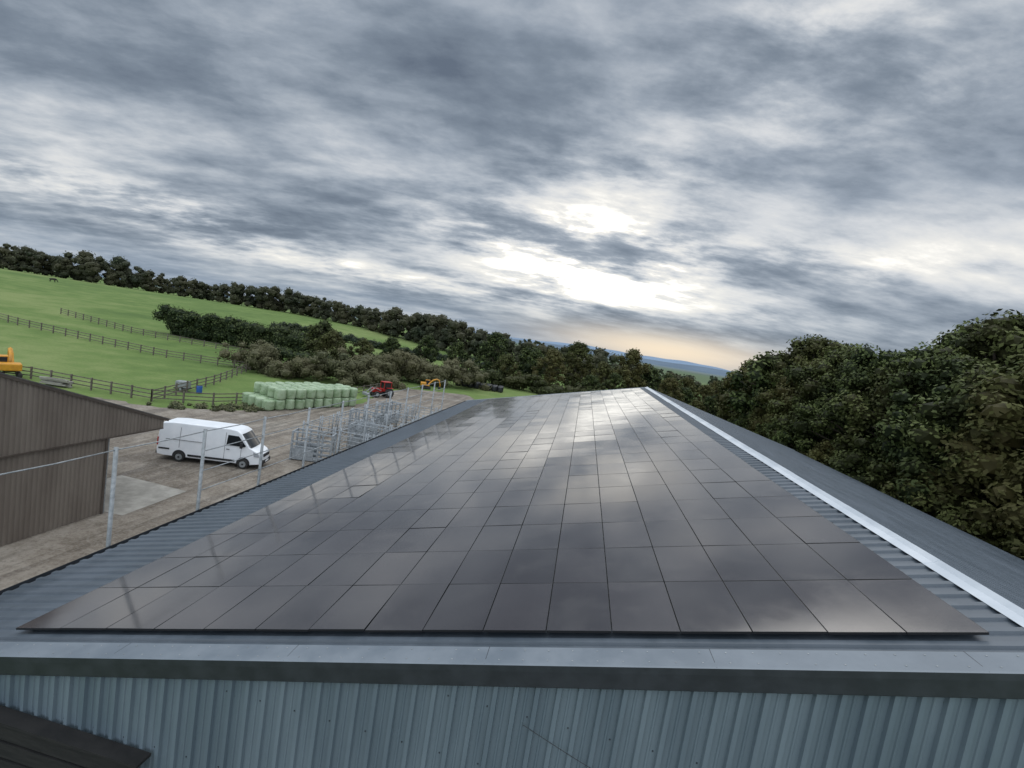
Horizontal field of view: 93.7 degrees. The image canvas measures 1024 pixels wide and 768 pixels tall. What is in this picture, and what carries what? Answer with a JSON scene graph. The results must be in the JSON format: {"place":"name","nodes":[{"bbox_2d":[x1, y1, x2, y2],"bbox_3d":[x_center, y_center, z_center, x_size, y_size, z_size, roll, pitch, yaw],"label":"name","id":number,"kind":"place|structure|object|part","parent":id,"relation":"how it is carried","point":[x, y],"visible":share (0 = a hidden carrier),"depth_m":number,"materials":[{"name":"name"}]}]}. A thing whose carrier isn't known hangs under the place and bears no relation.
{"place":"outdoors","nodes":[
{"label":"outdoors","id":0,"kind":"place"},
{"bbox_2d":[0,267,726,414],"bbox_3d":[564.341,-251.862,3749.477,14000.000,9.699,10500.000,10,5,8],"label":"ground","id":1,"kind":"structure","parent":0,"point":[35,297],"depth_m":90.20,"materials":[{"name":"green plant"}]},
{"bbox_2d":[0,347,22,377],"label":"yellow excavator","id":2,"kind":"object","parent":1,"relation":"on","point":[8,363],"visible":0.94,"depth_m":48.72,"materials":[{"name":"metal"}]},
{"bbox_2d":[39,376,73,387],"bbox_3d":[-46.222,-0.234,48.840,2.894,0.770,1.086,9,5,-3],"label":"timber pile","id":3,"kind":"object","parent":1,"relation":"on","point":[56,381],"visible":1,"depth_m":48.41,"materials":[{"name":"wood"}]},
{"bbox_2d":[0,313,250,369],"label":"timber field fence","id":4,"kind":"object","parent":1,"relation":"on","point":[90,339],"visible":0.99,"depth_m":79.04,"materials":[{"name":"brown wood"}]},
{"bbox_2d":[2,366,254,404],"bbox_3d":[-42.351,0.089,49.726,28.354,1.586,4.959,7,5,-16],"label":"timber field fence","id":5,"kind":"object","parent":1,"relation":"on","point":[31,371],"visible":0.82,"depth_m":49.66,"materials":[{"name":"brown wood"}]},
{"bbox_2d":[60,308,246,351],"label":"timber field fence","id":6,"kind":"object","parent":1,"relation":"on","point":[68,314],"visible":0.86,"depth_m":96.88,"materials":[{"name":"brown wood"}]},
{"bbox_2d":[173,380,191,390],"bbox_3d":[-38.544,0.213,56.253,1.600,1.160,1.224,8,5,-9],"label":"water tank trailer","id":7,"kind":"object","parent":1,"relation":"on","point":[183,381],"visible":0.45,"depth_m":55.83,"materials":[{"name":"metal"}]},
{"bbox_2d":[196,385,202,392],"bbox_3d":[-36.663,0.629,56.292,0.600,0.940,0.600,10,5,8],"label":"blue barrel","id":8,"kind":"object","parent":1,"relation":"on","point":[199,388],"visible":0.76,"depth_m":56.06,"materials":[{"name":"blue plastic"}]},
{"bbox_2d":[150,364,250,401],"bbox_3d":[-39.686,-0.817,64.355,0.886,1.506,31.834,8,5,-13],"label":"timber field fence","id":9,"kind":"object","parent":1,"relation":"on","point":[205,381],"visible":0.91,"depth_m":58.61,"materials":[{"name":"brown wood"}]},
{"bbox_2d":[145,400,272,412],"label":"rough grass","id":10,"kind":"structure","parent":1,"relation":"on","point":[228,407],"depth_m":49.84,"materials":[{"name":"green plant"}]},
{"bbox_2d":[0,389,472,590],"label":"farmyard","id":11,"kind":"structure","parent":1,"relation":"on","point":[27,558],"depth_m":31.50,"materials":[{"name":"grey concrete"}]},
{"bbox_2d":[0,705,150,767],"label":"timber lean to","id":12,"kind":"object","parent":11,"relation":"on","point":[28,740],"visible":1,"depth_m":7.76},
{"bbox_2d":[0,372,170,545],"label":"brown farm shed","id":13,"kind":"structure","parent":11,"relation":"on","point":[41,424],"depth_m":21.61,"materials":[{"name":"metal"}]},
{"bbox_2d":[104,475,185,514],"bbox_3d":[-22.131,6.114,26.987,5.296,0.001,4.393,10,5,8],"label":"concrete pad","id":14,"kind":"object","parent":11,"relation":"on","point":[132,494],"visible":0.62,"depth_m":27.32,"materials":[{"name":"grey concrete"}]},
{"bbox_2d":[156,418,269,468],"bbox_3d":[-21.096,4.207,34.320,7.030,2.720,2.540,8,5,-7],"label":"white panel van","id":15,"kind":"object","parent":11,"relation":"on","point":[181,448],"visible":0.91,"depth_m":33.45,"materials":[{"name":"paint"}]},
{"bbox_3d":[-19.227,3.988,33.527,1.290,0.721,0.068,8,5,-7],"label":"cab window","id":16,"kind":"part","parent":15,"relation":"part of","materials":[{"name":"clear glass"}]},
{"bbox_2d":[242,381,357,410],"bbox_3d":[-25.607,1.342,59.092,5.293,2.487,13.024,12,6,29],"label":"silage bale stack","id":17,"kind":"object","parent":11,"relation":"on","point":[271,396],"visible":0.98,"depth_m":56.28,"materials":[{"name":"green plastic"}]},
{"bbox_2d":[289,428,337,461],"bbox_3d":[-15.739,4.923,38.101,3.130,2.305,1.230,8,5,-6],"label":"cattle crush","id":18,"kind":"object","parent":11,"relation":"on","point":[312,455],"visible":0.81,"depth_m":37.60,"materials":[{"name":"metal"}]},
{"bbox_2d":[347,408,382,433],"bbox_3d":[-15.087,3.980,49.296,3.130,2.305,1.230,10,5,14],"label":"cattle crush","id":19,"kind":"object","parent":11,"relation":"on","point":[358,416],"visible":0.56,"depth_m":49.07,"materials":[{"name":"metal"}]},
{"bbox_2d":[347,421,388,447],"bbox_3d":[-13.007,4.856,43.452,3.130,2.305,1.230,9,5,2],"label":"cattle crush","id":20,"kind":"object","parent":11,"relation":"on","point":[355,440],"visible":0.46,"depth_m":42.92,"materials":[{"name":"metal"}]},
{"bbox_2d":[301,399,440,451],"bbox_3d":[-12.714,4.325,50.471,9.509,2.150,19.120,10,5,8],"label":"cattle handling pen","id":21,"kind":"object","parent":11,"relation":"on","point":[373,419],"visible":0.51,"depth_m":47.19,"materials":[{"name":"metal"}]},
{"bbox_2d":[362,381,393,397],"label":"red tractor","id":22,"kind":"object","parent":11,"relation":"on","point":[385,387],"visible":0.94,"depth_m":73.81,"materials":[{"name":"metal"}]},
{"bbox_2d":[376,402,400,423],"bbox_3d":[-14.497,3.422,56.267,1.230,2.305,3.130,11,6,18],"label":"cattle crush","id":23,"kind":"object","parent":11,"relation":"on","point":[386,408],"visible":0.57,"depth_m":56.09,"materials":[{"name":"metal"}]},
{"bbox_2d":[0,387,1023,767],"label":"agricultural barn","id":24,"kind":"structure","parent":11,"relation":"on","point":[264,699],"depth_m":7.06,"materials":[{"name":"grey metal"}]},
{"bbox_2d":[0,380,445,546],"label":"guard rail","id":25,"kind":"object","parent":24,"relation":"attached to","point":[112,493],"visible":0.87,"depth_m":18.74,"materials":[{"name":"metal"}]},
{"bbox_2d":[16,388,988,634],"bbox_3d":[1.863,2.493,28.640,15.369,3.931,42.687,10,5,8],"label":"solar panel array","id":26,"kind":"object","parent":24,"relation":"on","point":[455,523],"visible":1,"depth_m":10.40,"materials":[{"name":"black glass"}]},
{"bbox_2d":[152,303,347,360],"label":"hedgerow","id":27,"kind":"object","parent":1,"relation":"on","point":[214,327],"visible":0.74,"depth_m":104.01,"materials":[{"name":"green plant"}]},
{"bbox_2d":[242,346,350,376],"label":"bramble scrub","id":28,"kind":"object","parent":1,"relation":"on","point":[288,353],"visible":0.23,"depth_m":88.46,"materials":[{"name":"green plant"}]},
{"bbox_2d":[0,242,618,380],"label":"distant treeline","id":29,"kind":"object","parent":1,"relation":"on","point":[394,321],"visible":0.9,"depth_m":233.78,"materials":[{"name":"green plant"}]},
{"bbox_2d":[215,339,407,389],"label":"scrub","id":30,"kind":"object","parent":1,"relation":"on","point":[261,357],"visible":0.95,"depth_m":79.43,"materials":[{"name":"green plant"}]},
{"bbox_2d":[299,330,339,352],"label":"ash tree","id":31,"kind":"object","parent":1,"relation":"on","point":[303,348],"visible":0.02,"depth_m":102.07,"materials":[{"name":"green plant"}]},
{"bbox_2d":[302,319,346,355],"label":"ash tree","id":32,"kind":"object","parent":1,"relation":"on","point":[318,330],"visible":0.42,"depth_m":98.40,"materials":[{"name":"green plant"}]},
{"bbox_2d":[313,329,348,359],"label":"ash tree","id":33,"kind":"object","parent":1,"relation":"on","point":[326,341],"visible":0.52,"depth_m":94.97,"materials":[{"name":"green plant"}]},
{"bbox_2d":[348,338,374,357],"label":"ash tree","id":34,"kind":"object","parent":1,"relation":"on","point":[367,347],"visible":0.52,"depth_m":102.47,"materials":[{"name":"green plant"}]},
{"bbox_2d":[354,381,391,392],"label":"timber field fence","id":35,"kind":"object","parent":1,"relation":"on","point":[376,386],"visible":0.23,"depth_m":76.06,"materials":[{"name":"brown wood"}]},
{"bbox_2d":[379,336,401,355],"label":"tree","id":36,"kind":"object","parent":1,"relation":"on","point":[392,341],"visible":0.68,"depth_m":129.09,"materials":[{"name":"green plant"}]},
{"bbox_2d":[269,321,522,372],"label":"hedgerow","id":37,"kind":"object","parent":1,"relation":"on","point":[346,338],"visible":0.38,"depth_m":159.32,"materials":[{"name":"green plant"}]},
{"bbox_2d":[337,345,491,390],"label":"willow scrub","id":38,"kind":"object","parent":1,"relation":"on","point":[414,367],"visible":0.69,"depth_m":97.45,"materials":[{"name":"green plant"}]},
{"bbox_2d":[415,335,440,362],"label":"tree","id":39,"kind":"object","parent":1,"relation":"on","point":[429,341],"visible":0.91,"depth_m":134.23,"materials":[{"name":"green plant"}]},
{"bbox_2d":[420,379,440,389],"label":"excavator","id":40,"kind":"object","parent":1,"relation":"on","point":[426,385],"visible":0.95,"depth_m":91.70,"materials":[{"name":"metal"}]},
{"bbox_2d":[443,341,470,369],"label":"tree","id":41,"kind":"object","parent":1,"relation":"on","point":[458,348],"visible":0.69,"depth_m":124.34,"materials":[{"name":"green plant"}]},
{"bbox_2d":[455,380,503,392],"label":"black bale stack","id":42,"kind":"object","parent":1,"relation":"on","point":[497,388],"visible":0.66,"depth_m":104.73,"materials":[{"name":"black plastic"}]},
{"bbox_2d":[474,332,509,371],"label":"tree","id":43,"kind":"object","parent":1,"relation":"on","point":[496,339],"visible":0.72,"depth_m":126.83,"materials":[{"name":"green plant"}]},
{"bbox_2d":[492,354,521,385],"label":"tree","id":44,"kind":"object","parent":1,"relation":"on","point":[503,363],"visible":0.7,"depth_m":119.58,"materials":[{"name":"green plant"}]},
{"bbox_2d":[517,346,550,382],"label":"tree","id":45,"kind":"object","parent":1,"relation":"on","point":[531,355],"visible":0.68,"depth_m":128.87,"materials":[{"name":"green plant"}]},
{"bbox_2d":[371,352,706,410],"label":"hedgerow","id":46,"kind":"object","parent":1,"relation":"on","point":[518,382],"visible":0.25,"depth_m":114.22,"materials":[{"name":"green plant"}]},
{"bbox_2d":[531,347,567,387],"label":"tree","id":47,"kind":"object","parent":1,"relation":"on","point":[553,357],"visible":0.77,"depth_m":118.88,"materials":[{"name":"green plant"}]},
{"bbox_2d":[408,325,723,383],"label":"distant copse","id":48,"kind":"object","parent":1,"relation":"on","point":[713,378],"visible":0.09,"depth_m":450.43,"materials":[{"name":"green plant"}]},
{"bbox_2d":[553,340,596,387],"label":"tree","id":49,"kind":"object","parent":1,"relation":"on","point":[577,350],"visible":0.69,"depth_m":129.06,"materials":[{"name":"green plant"}]},
{"bbox_2d":[574,374,601,390],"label":"tree","id":50,"kind":"object","parent":1,"relation":"on","point":[592,380],"visible":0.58,"depth_m":111.84,"materials":[{"name":"green plant"}]},
{"bbox_2d":[588,361,612,389],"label":"tree","id":51,"kind":"object","parent":1,"relation":"on","point":[604,367],"visible":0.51,"depth_m":124.87,"materials":[{"name":"green plant"}]},
{"bbox_2d":[601,372,626,389],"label":"tree","id":52,"kind":"object","parent":1,"relation":"on","point":[616,379],"visible":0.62,"depth_m":115.02,"materials":[{"name":"green plant"}]},
{"bbox_2d":[608,348,649,388],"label":"tree","id":53,"kind":"object","parent":1,"relation":"on","point":[626,372],"visible":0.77,"depth_m":120.77,"materials":[{"name":"green plant"}]},
{"bbox_2d":[555,348,714,394],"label":"distant woodland","id":54,"kind":"object","parent":1,"relation":"on","point":[696,383],"visible":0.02,"depth_m":232.29,"materials":[{"name":"green plant"}]},
{"bbox_2d":[627,363,665,390],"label":"tree","id":55,"kind":"object","parent":1,"relation":"on","point":[655,376],"visible":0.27,"depth_m":128.02,"materials":[{"name":"green plant"}]},
{"bbox_2d":[657,373,679,392],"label":"tree","id":56,"kind":"object","parent":1,"relation":"on","point":[668,375],"visible":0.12,"depth_m":134.52,"materials":[{"name":"green plant"}]},
{"bbox_2d":[657,377,684,402],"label":"tree","id":57,"kind":"object","parent":1,"relation":"on","point":[670,385],"visible":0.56,"depth_m":114.70,"materials":[{"name":"green plant"}]},
{"bbox_2d":[676,387,697,404],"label":"tree","id":58,"kind":"object","parent":1,"relation":"on","point":[688,392],"visible":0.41,"depth_m":124.13,"materials":[{"name":"green plant"}]},
{"bbox_2d":[679,377,695,401],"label":"tree","id":59,"kind":"object","parent":1,"relation":"on","point":[685,382],"visible":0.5,"depth_m":143.19,"materials":[{"name":"green plant"}]},
{"bbox_2d":[688,399,706,411],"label":"tree","id":60,"kind":"object","parent":1,"relation":"on","point":[695,403],"visible":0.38,"depth_m":106.80,"materials":[{"name":"green plant"}]},
{"bbox_2d":[692,384,714,408],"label":"tree","id":61,"kind":"object","parent":1,"relation":"on","point":[706,389],"visible":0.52,"depth_m":129.14,"materials":[{"name":"green plant"}]},
{"bbox_2d":[702,396,716,415],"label":"tree","id":62,"kind":"object","parent":1,"relation":"on","point":[708,401],"visible":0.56,"depth_m":112.16,"materials":[{"name":"green plant"}]},
{"bbox_2d":[701,380,720,413],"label":"tree","id":63,"kind":"object","parent":1,"relation":"on","point":[714,385],"visible":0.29,"depth_m":138.36,"materials":[{"name":"green plant"}]},
{"bbox_2d":[710,387,726,415],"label":"tree","id":64,"kind":"object","parent":1,"relation":"on","point":[722,391],"visible":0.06,"depth_m":121.80,"materials":[{"name":"green plant"}]},
{"bbox_2d":[715,370,734,411],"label":"oak tree","id":65,"kind":"object","parent":1,"relation":"on","point":[720,383],"visible":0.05,"depth_m":121.92,"materials":[{"name":"green plant"}]},
{"bbox_2d":[716,410,739,421],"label":"edge shrub","id":66,"kind":"object","parent":1,"relation":"on","point":[725,416],"visible":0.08,"depth_m":97.47,"materials":[{"name":"green plant"}]},
{"bbox_2d":[728,408,748,419],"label":"edge shrub","id":67,"kind":"object","parent":1,"relation":"on","point":[733,415],"visible":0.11,"depth_m":91.84,"materials":[{"name":"green plant"}]},
{"bbox_2d":[716,360,766,402],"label":"oak tree","id":68,"kind":"object","parent":1,"relation":"on","point":[742,369],"visible":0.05,"depth_m":100.61,"materials":[{"name":"green plant"}]},
{"bbox_2d":[735,416,751,428],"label":"edge shrub","id":69,"kind":"object","parent":1,"relation":"on","point":[742,422],"visible":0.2,"depth_m":86.61,"materials":[{"name":"green plant"}]},
{"bbox_2d":[714,359,774,419],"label":"oak tree","id":70,"kind":"object","parent":1,"relation":"on","point":[723,406],"visible":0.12,"depth_m":96.16,"materials":[{"name":"green plant"}]},
{"bbox_2d":[746,413,768,436],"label":"edge shrub","id":71,"kind":"object","parent":1,"relation":"on","point":[764,421],"visible":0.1,"depth_m":81.86,"materials":[{"name":"green plant"}]},
{"bbox_2d":[724,350,797,426],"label":"oak tree","id":72,"kind":"object","parent":1,"relation":"on","point":[760,369],"visible":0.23,"depth_m":86.14,"materials":[{"name":"green plant"}]},
{"bbox_2d":[751,415,777,438],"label":"edge shrub","id":73,"kind":"object","parent":1,"relation":"on","point":[760,429],"visible":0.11,"depth_m":76.06,"materials":[{"name":"green plant"}]},
{"bbox_2d":[765,420,797,447],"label":"edge shrub","id":74,"kind":"object","parent":1,"relation":"on","point":[771,431],"visible":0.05,"depth_m":71.23,"materials":[{"name":"green plant"}]},
{"bbox_2d":[761,357,828,444],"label":"oak tree","id":75,"kind":"object","parent":1,"relation":"on","point":[783,393],"visible":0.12,"depth_m":72.61,"materials":[{"name":"green plant"}]},
{"bbox_2d":[772,423,820,453],"bbox_3d":[38.948,9.259,65.467,6.953,7.887,6.478,12,6,33],"label":"edge shrub","id":76,"kind":"object","parent":1,"relation":"on","point":[783,437],"visible":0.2,"depth_m":64.52,"materials":[{"name":"green plant"}]},
{"bbox_2d":[746,334,847,431],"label":"oak tree","id":77,"kind":"object","parent":1,"relation":"on","point":[813,348],"visible":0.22,"depth_m":77.75,"materials":[{"name":"green plant"}]},
{"bbox_2d":[799,442,828,465],"bbox_3d":[37.810,10.338,60.007,5.033,6.344,5.423,14,7,42],"label":"edge shrub","id":78,"kind":"object","parent":1,"relation":"on","point":[817,445],"visible":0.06,"depth_m":59.29,"materials":[{"name":"green plant"}]},
{"bbox_2d":[763,344,875,448],"bbox_3d":[43.830,3.932,64.656,14.884,18.807,16.304,8,5,-8],"label":"oak tree","id":79,"kind":"object","parent":1,"relation":"on","point":[803,377],"visible":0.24,"depth_m":64.52,"materials":[{"name":"green plant"}]},
{"bbox_2d":[806,439,837,465],"bbox_3d":[36.053,9.997,54.640,6.502,7.432,6.055,10,5,13],"label":"edge shrub","id":80,"kind":"object","parent":1,"relation":"on","point":[816,454],"visible":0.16,"depth_m":53.73,"materials":[{"name":"green plant"}]},
{"bbox_2d":[787,343,898,461],"bbox_3d":[42.261,4.356,58.485,14.550,18.575,14.857,11,6,20],"label":"oak tree","id":81,"kind":"object","parent":1,"relation":"on","point":[859,362],"visible":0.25,"depth_m":57.99,"materials":[{"name":"green plant"}]},
{"bbox_2d":[843,343,859,348],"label":"oak tree","id":82,"kind":"object","parent":1,"relation":"on","point":[848,345],"visible":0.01,"depth_m":80.27,"materials":[{"name":"green plant"}]},
{"bbox_2d":[845,462,884,480],"bbox_3d":[35.488,10.927,48.726,6.118,6.486,6.924,7,6,-18],"label":"edge shrub","id":83,"kind":"object","parent":1,"relation":"on","point":[864,472],"visible":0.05,"depth_m":47.95,"materials":[{"name":"green plant"}]},
{"bbox_2d":[808,341,941,479],"bbox_3d":[40.802,4.785,50.780,14.868,18.656,15.512,10,5,13],"label":"oak tree","id":84,"kind":"object","parent":1,"relation":"on","point":[857,403],"visible":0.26,"depth_m":50.71,"materials":[{"name":"green plant"}]},
{"bbox_2d":[859,461,912,499],"bbox_3d":[34.187,10.513,42.885,6.966,8.028,6.482,6,6,-26],"label":"edge shrub","id":85,"kind":"object","parent":1,"relation":"on","point":[879,472],"visible":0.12,"depth_m":42.85,"materials":[{"name":"green plant"}]},
{"bbox_2d":[829,350,1004,488],"bbox_3d":[39.623,5.581,45.447,14.380,17.658,14.844,10,5,8],"label":"oak tree","id":86,"kind":"object","parent":1,"relation":"on","point":[931,375],"visible":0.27,"depth_m":44.92,"materials":[{"name":"green plant"}]},
{"bbox_2d":[879,464,970,519],"bbox_3d":[32.616,10.584,37.556,7.940,8.471,7.196,6,6,-31],"label":"edge shrub","id":87,"kind":"object","parent":1,"relation":"on","point":[921,502],"visible":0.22,"depth_m":36.29,"materials":[{"name":"green plant"}]},
{"bbox_2d":[868,329,1006,438],"bbox_3d":[47.877,4.497,53.561,15.599,21.819,15.792,8,5,-6],"label":"oak tree","id":88,"kind":"object","parent":1,"relation":"on","point":[944,341],"visible":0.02,"depth_m":52.75,"materials":[{"name":"green plant"}]},
{"bbox_2d":[866,309,1023,480],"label":"oak tree","id":89,"kind":"object","parent":1,"relation":"on","point":[999,341],"visible":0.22,"depth_m":44.64,"materials":[{"name":"green plant"}]},
{"bbox_2d":[870,361,1023,545],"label":"oak tree","id":90,"kind":"object","parent":1,"relation":"on","point":[925,424],"visible":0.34,"depth_m":36.85,"materials":[{"name":"green plant"}]},
{"bbox_2d":[904,359,1023,547],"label":"oak tree","id":91,"kind":"object","parent":1,"relation":"on","point":[998,405],"visible":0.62,"depth_m":33.05,"materials":[{"name":"green plant"}]},
{"bbox_2d":[935,498,1017,551],"bbox_3d":[31.845,11.497,32.343,5.456,7.212,5.956,6,6,-32],"label":"edge shrub","id":92,"kind":"object","parent":1,"relation":"on","point":[991,529],"visible":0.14,"depth_m":31.82,"materials":[{"name":"green plant"}]},
{"bbox_2d":[952,358,1023,511],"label":"oak tree","id":93,"kind":"object","parent":1,"relation":"on","point":[1015,367],"depth_m":40.33,"materials":[{"name":"green plant"}]},
{"bbox_2d":[981,449,1023,559],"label":"oak tree","id":94,"kind":"object","parent":1,"relation":"on","point":[1011,518],"visible":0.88,"depth_m":29.18,"materials":[{"name":"green plant"}]},
{"bbox_2d":[1001,531,1023,556],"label":"edge shrub","id":95,"kind":"object","parent":1,"relation":"on","point":[1012,550],"visible":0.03,"depth_m":28.44,"materials":[{"name":"green plant"}]},
{"bbox_2d":[100,274,731,375],"bbox_3d":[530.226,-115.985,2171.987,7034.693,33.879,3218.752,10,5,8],"label":"hills","id":96,"kind":"structure","parent":0,"point":[695,368],"depth_m":2451.32,"materials":[{"name":"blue plant"}]},
{"bbox_2d":[0,0,1023,371],"label":"sky","id":97,"kind":"structure","parent":0,"point":[715,183],"materials":[{"name":"grey"}]},
{"bbox_2d":[475,331,732,371],"bbox_3d":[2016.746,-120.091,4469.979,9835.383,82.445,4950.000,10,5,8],"label":"hills","id":98,"kind":"structure","parent":0,"point":[648,357],"depth_m":4848.10,"materials":[{"name":"blue plant"}]}
]}

